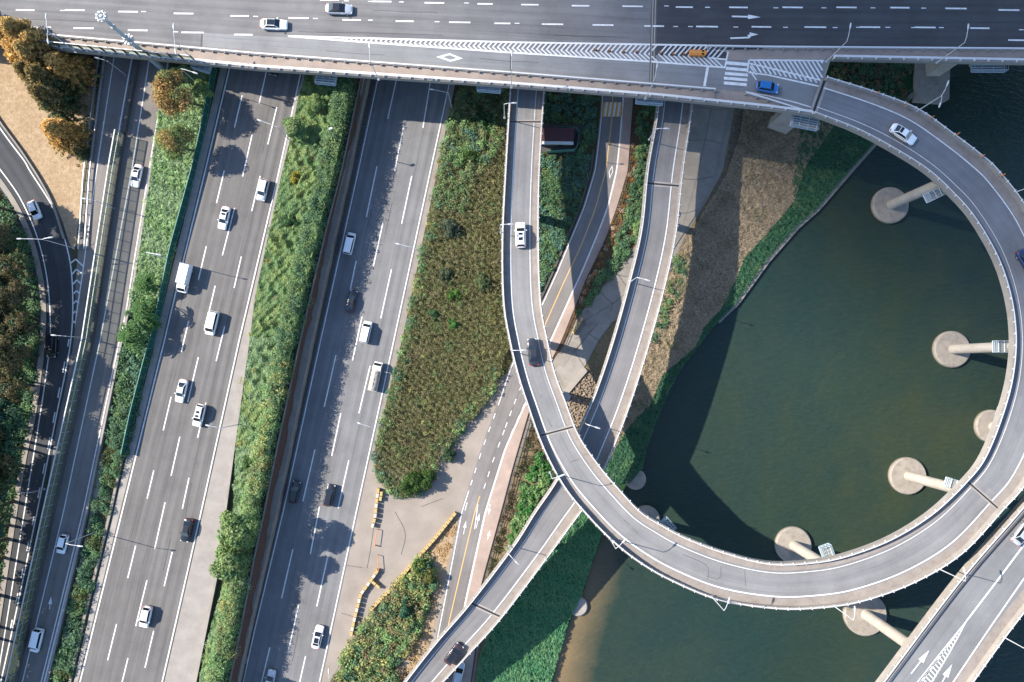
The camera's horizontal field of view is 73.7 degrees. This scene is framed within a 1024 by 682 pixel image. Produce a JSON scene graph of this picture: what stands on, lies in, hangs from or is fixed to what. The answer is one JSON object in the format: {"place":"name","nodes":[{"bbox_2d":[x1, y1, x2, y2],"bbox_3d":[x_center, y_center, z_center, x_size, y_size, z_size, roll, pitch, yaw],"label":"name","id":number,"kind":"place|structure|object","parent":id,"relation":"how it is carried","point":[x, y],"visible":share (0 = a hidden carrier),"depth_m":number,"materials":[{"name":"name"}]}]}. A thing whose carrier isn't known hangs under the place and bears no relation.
{"place":"outdoors","nodes":[
{"label":"outdoors","id":0,"kind":"place"},
{"bbox_2d":[0,124,83,681],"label":"curved ramp road","id":1,"kind":"structure","parent":0,"point":[20,179],"depth_m":140.89,"materials":[{"name":"grey asphalt"}]},
{"bbox_2d":[44,333,59,357],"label":"van","id":2,"kind":"object","parent":1,"relation":"on","point":[51,347],"visible":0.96,"depth_m":139.37,"materials":[{"name":"black metal"}]},
{"bbox_2d":[0,46,96,249],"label":"dirt ground","id":3,"kind":"structure","parent":0,"point":[22,116],"depth_m":142.81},
{"bbox_2d":[0,37,36,78],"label":"tree","id":4,"kind":"object","parent":3,"relation":"on","point":[9,50],"visible":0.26,"depth_m":132.95,"materials":[{"name":"brown plant"}]},
{"bbox_2d":[0,16,42,39],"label":"tree","id":5,"kind":"object","parent":3,"relation":"on","point":[10,26],"visible":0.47,"depth_m":131.15,"materials":[{"name":"brown plant"}]},
{"bbox_2d":[0,120,65,238],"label":"curved guardrail","id":6,"kind":"object","parent":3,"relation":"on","point":[39,178],"visible":1,"depth_m":142.05,"materials":[{"name":"grey metal"}]},
{"bbox_2d":[11,38,68,66],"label":"tree","id":7,"kind":"object","parent":3,"relation":"on","point":[23,50],"visible":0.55,"depth_m":131.94,"materials":[{"name":"brown plant"}]},
{"bbox_2d":[19,29,78,61],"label":"tree","id":8,"kind":"object","parent":3,"relation":"on","point":[33,35],"visible":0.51,"depth_m":133.70,"materials":[{"name":"brown plant"}]},
{"bbox_2d":[24,62,85,104],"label":"tree","id":9,"kind":"object","parent":3,"relation":"on","point":[35,73],"visible":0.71,"depth_m":134.38,"materials":[{"name":"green plant"}]},
{"bbox_2d":[27,82,86,124],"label":"tree","id":10,"kind":"object","parent":3,"relation":"on","point":[56,104],"visible":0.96,"depth_m":135.65,"materials":[{"name":"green plant"}]},
{"bbox_2d":[39,117,93,159],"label":"tree","id":11,"kind":"object","parent":3,"relation":"on","point":[60,134],"visible":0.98,"depth_m":138.16,"materials":[{"name":"orange plant"}]},
{"bbox_2d":[43,50,102,97],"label":"tree","id":12,"kind":"object","parent":3,"relation":"on","point":[61,65],"visible":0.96,"depth_m":137.84,"materials":[{"name":"brown plant"}]},
{"bbox_2d":[31,56,133,596],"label":"slip road","id":13,"kind":"structure","parent":0,"point":[114,83],"depth_m":142.15,"materials":[{"name":"grey asphalt"}]},
{"bbox_2d":[83,56,104,249],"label":"guardrail","id":14,"kind":"object","parent":13,"relation":"on","point":[93,145],"visible":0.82,"depth_m":142.07,"materials":[{"name":"metal"}]},
{"bbox_2d":[18,60,168,681],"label":"side road","id":15,"kind":"structure","parent":0,"point":[114,301],"depth_m":140.81,"materials":[{"name":"grey asphalt"}]},
{"bbox_2d":[28,627,44,652],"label":"van","id":16,"kind":"object","parent":15,"relation":"on","point":[36,638],"visible":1,"depth_m":137.03,"materials":[{"name":"white metal"}]},
{"bbox_2d":[95,10,163,69],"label":"lighting mast","id":17,"kind":"object","parent":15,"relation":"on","point":[157,64],"visible":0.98,"depth_m":129.70,"materials":[{"name":"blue metal"}]},
{"bbox_2d":[78,68,301,681],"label":"expressway road","id":18,"kind":"structure","parent":0,"point":[150,559],"depth_m":140.66,"materials":[{"name":"grey asphalt"}]},
{"bbox_2d":[175,263,192,292],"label":"lorry","id":19,"kind":"object","parent":18,"relation":"on","point":[184,272],"visible":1,"depth_m":139.07,"materials":[{"name":"white metal"}]},
{"bbox_2d":[204,311,219,335],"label":"van","id":20,"kind":"object","parent":18,"relation":"on","point":[213,317],"visible":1,"depth_m":139.43,"materials":[{"name":"white metal"}]},
{"bbox_2d":[243,79,450,681],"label":"expressway road","id":21,"kind":"structure","parent":0,"point":[306,570],"depth_m":145.20,"materials":[{"name":"grey asphalt"}]},
{"bbox_2d":[368,361,382,391],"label":"lorry","id":22,"kind":"object","parent":21,"relation":"on","point":[375,377],"visible":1,"depth_m":143.49,"materials":[{"name":"white metal"}]},
{"bbox_2d":[0,54,912,681],"bbox_3d":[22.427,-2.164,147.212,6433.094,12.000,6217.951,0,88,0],"label":"ground","id":23,"kind":"structure","parent":0,"point":[596,360],"depth_m":146.07,"materials":[{"name":"green plant"}]},
{"bbox_2d":[0,428,21,472],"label":"tree","id":24,"kind":"object","parent":23,"relation":"on","point":[6,444],"visible":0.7,"depth_m":132.08,"materials":[{"name":"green plant"}]},
{"bbox_2d":[0,451,22,496],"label":"tree","id":25,"kind":"object","parent":23,"relation":"on","point":[5,464],"visible":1,"depth_m":130.68,"materials":[{"name":"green plant"}]},
{"bbox_2d":[0,396,26,439],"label":"tree","id":26,"kind":"object","parent":23,"relation":"on","point":[10,416],"visible":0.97,"depth_m":132.17,"materials":[{"name":"green plant"}]},
{"bbox_2d":[0,241,31,284],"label":"tree","id":27,"kind":"object","parent":23,"relation":"on","point":[9,268],"visible":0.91,"depth_m":133.50,"materials":[{"name":"green plant"}]},
{"bbox_2d":[0,367,32,406],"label":"tree","id":28,"kind":"object","parent":23,"relation":"on","point":[11,387],"visible":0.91,"depth_m":132.47,"materials":[{"name":"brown plant"}]},
{"bbox_2d":[0,332,35,376],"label":"tree","id":29,"kind":"object","parent":23,"relation":"on","point":[11,363],"visible":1,"depth_m":131.44,"materials":[{"name":"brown plant"}]},
{"bbox_2d":[0,276,35,311],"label":"tree","id":30,"kind":"object","parent":23,"relation":"on","point":[13,292],"visible":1,"depth_m":132.59,"materials":[{"name":"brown plant"}]},
{"bbox_2d":[0,305,36,340],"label":"tree","id":31,"kind":"object","parent":23,"relation":"on","point":[13,324],"visible":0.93,"depth_m":133.58,"materials":[{"name":"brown plant"}]},
{"bbox_2d":[0,196,43,595],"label":"forest floor","id":32,"kind":"structure","parent":23,"relation":"on","point":[31,284],"depth_m":140.80,"materials":[{"name":"green soil"}]},
{"bbox_2d":[0,178,45,622],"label":"kerb","id":33,"kind":"structure","parent":23,"relation":"on","point":[10,197],"depth_m":140.59,"materials":[{"name":"grey concrete"}]},
{"bbox_2d":[5,129,125,681],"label":"noise barrier","id":34,"kind":"object","parent":23,"relation":"on","point":[42,557],"visible":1,"depth_m":139.00,"materials":[{"name":"concrete"}]},
{"bbox_2d":[57,453,104,681],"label":"gutter channel","id":35,"kind":"object","parent":23,"relation":"on","point":[96,491],"visible":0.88,"depth_m":139.59,"materials":[{"name":"grey concrete"}]},
{"bbox_2d":[77,56,99,249],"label":"guardrail","id":36,"kind":"object","parent":23,"relation":"on","point":[84,168],"visible":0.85,"depth_m":142.00,"materials":[{"name":"metal"}]},
{"bbox_2d":[49,365,133,681],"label":"spiky bed","id":37,"kind":"object","parent":23,"relation":"on","point":[69,641],"visible":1,"depth_m":138.53,"materials":[{"name":"green plant"}]},
{"bbox_2d":[68,457,123,681],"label":"kerb wall","id":38,"kind":"structure","parent":23,"relation":"on","point":[100,554],"depth_m":139.01,"materials":[{"name":"grey concrete"}]},
{"bbox_2d":[46,132,156,681],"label":"roadside wall","id":39,"kind":"structure","parent":23,"relation":"on","point":[84,524],"depth_m":139.35,"materials":[{"name":"concrete"}]},
{"bbox_2d":[118,59,139,133],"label":"road divider","id":40,"kind":"object","parent":23,"relation":"on","point":[126,115],"visible":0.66,"depth_m":142.50,"materials":[{"name":"concrete"}]},
{"bbox_2d":[116,319,148,351],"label":"tree","id":41,"kind":"object","parent":23,"relation":"on","point":[124,336],"visible":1,"depth_m":136.47,"materials":[{"name":"green plant"}]},
{"bbox_2d":[116,286,158,445],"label":"leafy bed","id":42,"kind":"object","parent":23,"relation":"on","point":[131,355],"visible":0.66,"depth_m":140.13,"materials":[{"name":"green plant"}]},
{"bbox_2d":[130,295,159,327],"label":"tree","id":43,"kind":"object","parent":23,"relation":"on","point":[138,309],"visible":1,"depth_m":136.88,"materials":[{"name":"green plant"}]},
{"bbox_2d":[133,271,157,295],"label":"tree","id":44,"kind":"object","parent":23,"relation":"on","point":[146,281],"visible":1,"depth_m":137.60,"materials":[{"name":"green plant"}]},
{"bbox_2d":[74,68,226,681],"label":"hard shoulder","id":45,"kind":"object","parent":23,"relation":"on","point":[172,282],"visible":0.89,"depth_m":140.99},
{"bbox_2d":[120,67,216,454],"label":"fence","id":46,"kind":"object","parent":23,"relation":"on","point":[179,220],"visible":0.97,"depth_m":140.83,"materials":[{"name":"metal"}]},
{"bbox_2d":[130,64,209,298],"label":"pale grass","id":47,"kind":"structure","parent":23,"relation":"on","point":[168,182],"depth_m":141.70,"materials":[{"name":"green plant"}]},
{"bbox_2d":[151,69,194,118],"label":"tree","id":48,"kind":"object","parent":23,"relation":"on","point":[166,83],"visible":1,"depth_m":134.57,"materials":[{"name":"brown plant"}]},
{"bbox_2d":[154,123,196,160],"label":"tree","id":49,"kind":"object","parent":23,"relation":"on","point":[171,140],"visible":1,"depth_m":135.57,"materials":[{"name":"green plant"}]},
{"bbox_2d":[192,79,213,98],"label":"tree","id":50,"kind":"object","parent":23,"relation":"on","point":[200,86],"visible":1,"depth_m":139.25,"materials":[{"name":"green plant"}]},
{"bbox_2d":[208,543,245,582],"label":"tree","id":51,"kind":"object","parent":23,"relation":"on","point":[227,561],"visible":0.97,"depth_m":131.76,"materials":[{"name":"green plant"}]},
{"bbox_2d":[164,74,304,681],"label":"hard shoulder","id":52,"kind":"object","parent":23,"relation":"on","point":[184,656],"visible":0.8,"depth_m":139.29},
{"bbox_2d":[216,510,258,549],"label":"tree","id":53,"kind":"object","parent":23,"relation":"on","point":[235,533],"visible":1,"depth_m":130.99,"materials":[{"name":"green plant"}]},
{"bbox_2d":[199,335,294,681],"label":"creeper blanket","id":54,"kind":"object","parent":23,"relation":"on","point":[239,459],"visible":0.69,"depth_m":138.74,"materials":[{"name":"green plant"}]},
{"bbox_2d":[199,340,294,681],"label":"planted strip","id":55,"kind":"object","parent":23,"relation":"on","point":[238,443],"visible":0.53,"depth_m":138.60,"materials":[{"name":"green plant"}]},
{"bbox_2d":[204,359,294,681],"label":"wall hedge","id":56,"kind":"object","parent":23,"relation":"on","point":[227,606],"depth_m":136.81,"materials":[{"name":"green plant"}]},
{"bbox_2d":[194,78,304,681],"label":"median barrier","id":57,"kind":"object","parent":23,"relation":"on","point":[233,457],"visible":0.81,"depth_m":139.94,"materials":[{"name":"concrete"}]},
{"bbox_2d":[282,115,306,139],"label":"tree","id":58,"kind":"object","parent":23,"relation":"on","point":[295,127],"visible":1,"depth_m":138.40,"materials":[{"name":"green plant"}]},
{"bbox_2d":[229,78,375,681],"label":"retaining wall","id":59,"kind":"structure","parent":23,"relation":"on","point":[300,380],"depth_m":142.95,"materials":[{"name":"concrete"}]},
{"bbox_2d":[250,74,355,335],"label":"creeper blanket","id":60,"kind":"object","parent":23,"relation":"on","point":[282,202],"visible":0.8,"depth_m":140.42,"materials":[{"name":"green plant"}]},
{"bbox_2d":[248,78,359,336],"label":"planted strip","id":61,"kind":"object","parent":23,"relation":"on","point":[270,262],"visible":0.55,"depth_m":140.84,"materials":[{"name":"green plant"}]},
{"bbox_2d":[267,77,357,366],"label":"wall hedge","id":62,"kind":"object","parent":23,"relation":"on","point":[329,138],"depth_m":139.05,"materials":[{"name":"green plant"}]},
{"bbox_2d":[328,550,439,681],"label":"island bush","id":63,"kind":"object","parent":23,"relation":"on","point":[365,641],"visible":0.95,"depth_m":141.49,"materials":[{"name":"green plant"}]},
{"bbox_2d":[362,84,454,493],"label":"verge","id":64,"kind":"structure","parent":23,"relation":"on","point":[410,283],"depth_m":146.22,"materials":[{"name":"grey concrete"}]},
{"bbox_2d":[398,471,423,496],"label":"shrub","id":65,"kind":"object","parent":23,"relation":"on","point":[415,487],"visible":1,"depth_m":141.70,"materials":[{"name":"green plant"}]},
{"bbox_2d":[322,373,506,681],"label":"gravel lot","id":66,"kind":"structure","parent":23,"relation":"on","point":[408,528],"depth_m":143.96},
{"bbox_2d":[401,514,458,681],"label":"dry wedge","id":67,"kind":"object","parent":66,"relation":"on","point":[441,565],"visible":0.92,"depth_m":143.40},
{"bbox_2d":[399,519,456,681],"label":"triangle straw","id":68,"kind":"object","parent":67,"relation":"on","point":[443,549],"visible":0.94,"depth_m":143.62,"materials":[{"name":"beige plant"}]},
{"bbox_2d":[371,132,502,499],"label":"green fringe","id":69,"kind":"object","parent":23,"relation":"on","point":[457,421],"visible":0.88,"depth_m":144.19,"materials":[{"name":"green plant"}]},
{"bbox_2d":[374,85,509,498],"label":"thicket","id":70,"kind":"object","parent":23,"relation":"on","point":[460,332],"visible":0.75,"depth_m":144.51,"materials":[{"name":"green plant"}]},
{"bbox_2d":[439,218,461,238],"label":"shrub","id":71,"kind":"object","parent":23,"relation":"on","point":[451,227],"visible":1,"depth_m":144.65,"materials":[{"name":"green plant"}]},
{"bbox_2d":[429,85,508,215],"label":"green thicket","id":72,"kind":"object","parent":23,"relation":"on","point":[468,168],"visible":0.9,"depth_m":145.84,"materials":[{"name":"green plant"}]},
{"bbox_2d":[470,105,493,129],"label":"shrub","id":73,"kind":"object","parent":23,"relation":"on","point":[481,120],"visible":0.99,"depth_m":145.78,"materials":[{"name":"green plant"}]},
{"bbox_2d":[0,0,1023,134],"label":"bridge","id":74,"kind":"structure","parent":23,"relation":"on","point":[789,47],"depth_m":133.56,"materials":[{"name":"grey concrete"}]},
{"bbox_2d":[36,40,194,60],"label":"bridge noise barrier","id":75,"kind":"object","parent":74,"relation":"on","point":[133,50],"visible":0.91,"depth_m":133.50,"materials":[{"name":"metal"}]},
{"bbox_2d":[260,17,287,30],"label":"car","id":76,"kind":"object","parent":74,"relation":"on","point":[273,24],"visible":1,"depth_m":134.37,"materials":[{"name":"white metal"}]},
{"bbox_2d":[325,2,352,15],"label":"car","id":77,"kind":"object","parent":74,"relation":"on","point":[331,9],"visible":1,"depth_m":134.12,"materials":[{"name":"silver metal"}]},
{"bbox_2d":[755,80,778,94],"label":"car","id":78,"kind":"object","parent":74,"relation":"on","point":[771,88],"visible":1,"depth_m":130.74,"materials":[{"name":"blue metal"}]},
{"bbox_2d":[488,421,541,573],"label":"brown weeds","id":79,"kind":"object","parent":23,"relation":"on","point":[502,532],"visible":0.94,"depth_m":144.49,"materials":[{"name":"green plant"}]},
{"bbox_2d":[505,451,554,550],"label":"green patch","id":80,"kind":"object","parent":23,"relation":"on","point":[530,494],"visible":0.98,"depth_m":144.59,"materials":[{"name":"green plant"}]},
{"bbox_2d":[476,511,601,681],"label":"green slope","id":81,"kind":"structure","parent":23,"relation":"on","point":[516,615],"depth_m":144.95,"materials":[{"name":"green plant"}]},
{"bbox_2d":[403,100,692,681],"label":"river ramp","id":82,"kind":"structure","parent":23,"relation":"on","point":[552,519],"depth_m":136.52,"materials":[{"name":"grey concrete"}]},
{"bbox_2d":[443,641,463,665],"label":"car","id":83,"kind":"object","parent":82,"relation":"on","point":[454,652],"visible":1,"depth_m":135.33,"materials":[{"name":"black metal"}]},
{"bbox_2d":[541,122,583,152],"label":"hut yard","id":84,"kind":"structure","parent":23,"relation":"on","point":[545,148],"depth_m":148.82,"materials":[{"name":"concrete"}]},
{"bbox_2d":[542,127,574,145],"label":"utility hut","id":85,"kind":"object","parent":84,"relation":"on","point":[551,136],"visible":0.73,"depth_m":145.83,"materials":[{"name":"metal"}]},
{"bbox_2d":[541,149,594,298],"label":"bank kerb","id":86,"kind":"structure","parent":23,"relation":"on","point":[571,225],"depth_m":147.82,"materials":[{"name":"concrete"}]},
{"bbox_2d":[539,92,600,288],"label":"shaded grass","id":87,"kind":"structure","parent":23,"relation":"on","point":[555,244],"depth_m":147.92,"materials":[{"name":"green plant"}]},
{"bbox_2d":[567,372,598,426],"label":"stone slope","id":88,"kind":"structure","parent":23,"relation":"on","point":[586,383],"depth_m":146.11,"materials":[{"name":"beige stone"}]},
{"bbox_2d":[574,143,638,313],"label":"dry fringe","id":89,"kind":"object","parent":23,"relation":"on","point":[609,240],"visible":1,"depth_m":147.87,"materials":[{"name":"green plant"}]},
{"bbox_2d":[575,105,655,315],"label":"path hedge","id":90,"kind":"object","parent":23,"relation":"on","point":[620,252],"visible":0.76,"depth_m":147.78,"materials":[{"name":"green plant"}]},
{"bbox_2d":[651,251,691,343],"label":"bank scrub","id":91,"kind":"object","parent":23,"relation":"on","point":[667,306],"visible":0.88,"depth_m":147.70,"materials":[{"name":"green plant"}]},
{"bbox_2d":[669,108,746,274],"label":"rip rap","id":92,"kind":"object","parent":23,"relation":"on","point":[727,162],"visible":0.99,"depth_m":149.76,"materials":[{"name":"grey stone"}]},
{"bbox_2d":[611,109,832,456],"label":"dry bank","id":93,"kind":"structure","parent":23,"relation":"on","point":[682,316],"depth_m":148.94,"materials":[{"name":"brown soil"}]},
{"bbox_2d":[605,116,873,483],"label":"waterside creeper","id":94,"kind":"object","parent":23,"relation":"on","point":[865,147],"visible":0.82,"depth_m":149.67,"materials":[{"name":"green plant"}]},
{"bbox_2d":[501,76,1023,610],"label":"loop ramp","id":95,"kind":"structure","parent":23,"relation":"on","point":[963,514],"depth_m":129.22,"materials":[{"name":"grey concrete"}]},
{"bbox_2d":[514,222,526,247],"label":"car","id":96,"kind":"object","parent":95,"relation":"on","point":[520,230],"visible":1,"depth_m":134.19,"materials":[{"name":"white metal"}]},
{"bbox_2d":[526,338,538,365],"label":"car","id":97,"kind":"object","parent":95,"relation":"on","point":[533,353],"visible":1,"depth_m":131.19,"materials":[{"name":"black metal"}]},
{"bbox_2d":[889,122,916,145],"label":"car","id":98,"kind":"object","parent":95,"relation":"on","point":[903,134],"visible":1,"depth_m":129.37,"materials":[{"name":"white metal"}]},
{"bbox_2d":[717,93,912,322],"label":"quay edge","id":99,"kind":"object","parent":23,"relation":"on","point":[865,155],"visible":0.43,"depth_m":150.53,"materials":[{"name":"grey concrete"}]},
{"bbox_2d":[830,62,913,102],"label":"bank weeds","id":100,"kind":"object","parent":23,"relation":"on","point":[876,75],"visible":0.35,"depth_m":151.44,"materials":[{"name":"green plant"}]},
{"bbox_2d":[436,95,622,681],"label":"river road","id":101,"kind":"structure","parent":0,"point":[509,407],"depth_m":145.17,"materials":[{"name":"grey asphalt"}]},
{"bbox_2d":[464,97,623,606],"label":"kerb","id":102,"kind":"structure","parent":101,"relation":"on","point":[549,345],"depth_m":146.44,"materials":[{"name":"white paint"}]},
{"bbox_2d":[461,97,632,681],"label":"cycle path","id":103,"kind":"structure","parent":0,"point":[493,511],"depth_m":144.78,"materials":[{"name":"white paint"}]},
{"bbox_2d":[555,104,728,387],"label":"riverside paving","id":104,"kind":"structure","parent":0,"point":[570,367],"depth_m":148.93,"materials":[{"name":"grey concrete"}]},
{"bbox_2d":[553,64,1023,681],"bbox_3d":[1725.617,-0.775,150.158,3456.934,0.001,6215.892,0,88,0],"label":"water","id":105,"kind":"structure","parent":0,"point":[815,390],"depth_m":149.38,"materials":[{"name":"green liquid"}]},
{"bbox_2d":[842,496,1023,681],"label":"two lane ramp","id":106,"kind":"structure","parent":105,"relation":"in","point":[961,628],"depth_m":129.13,"materials":[{"name":"grey asphalt"}]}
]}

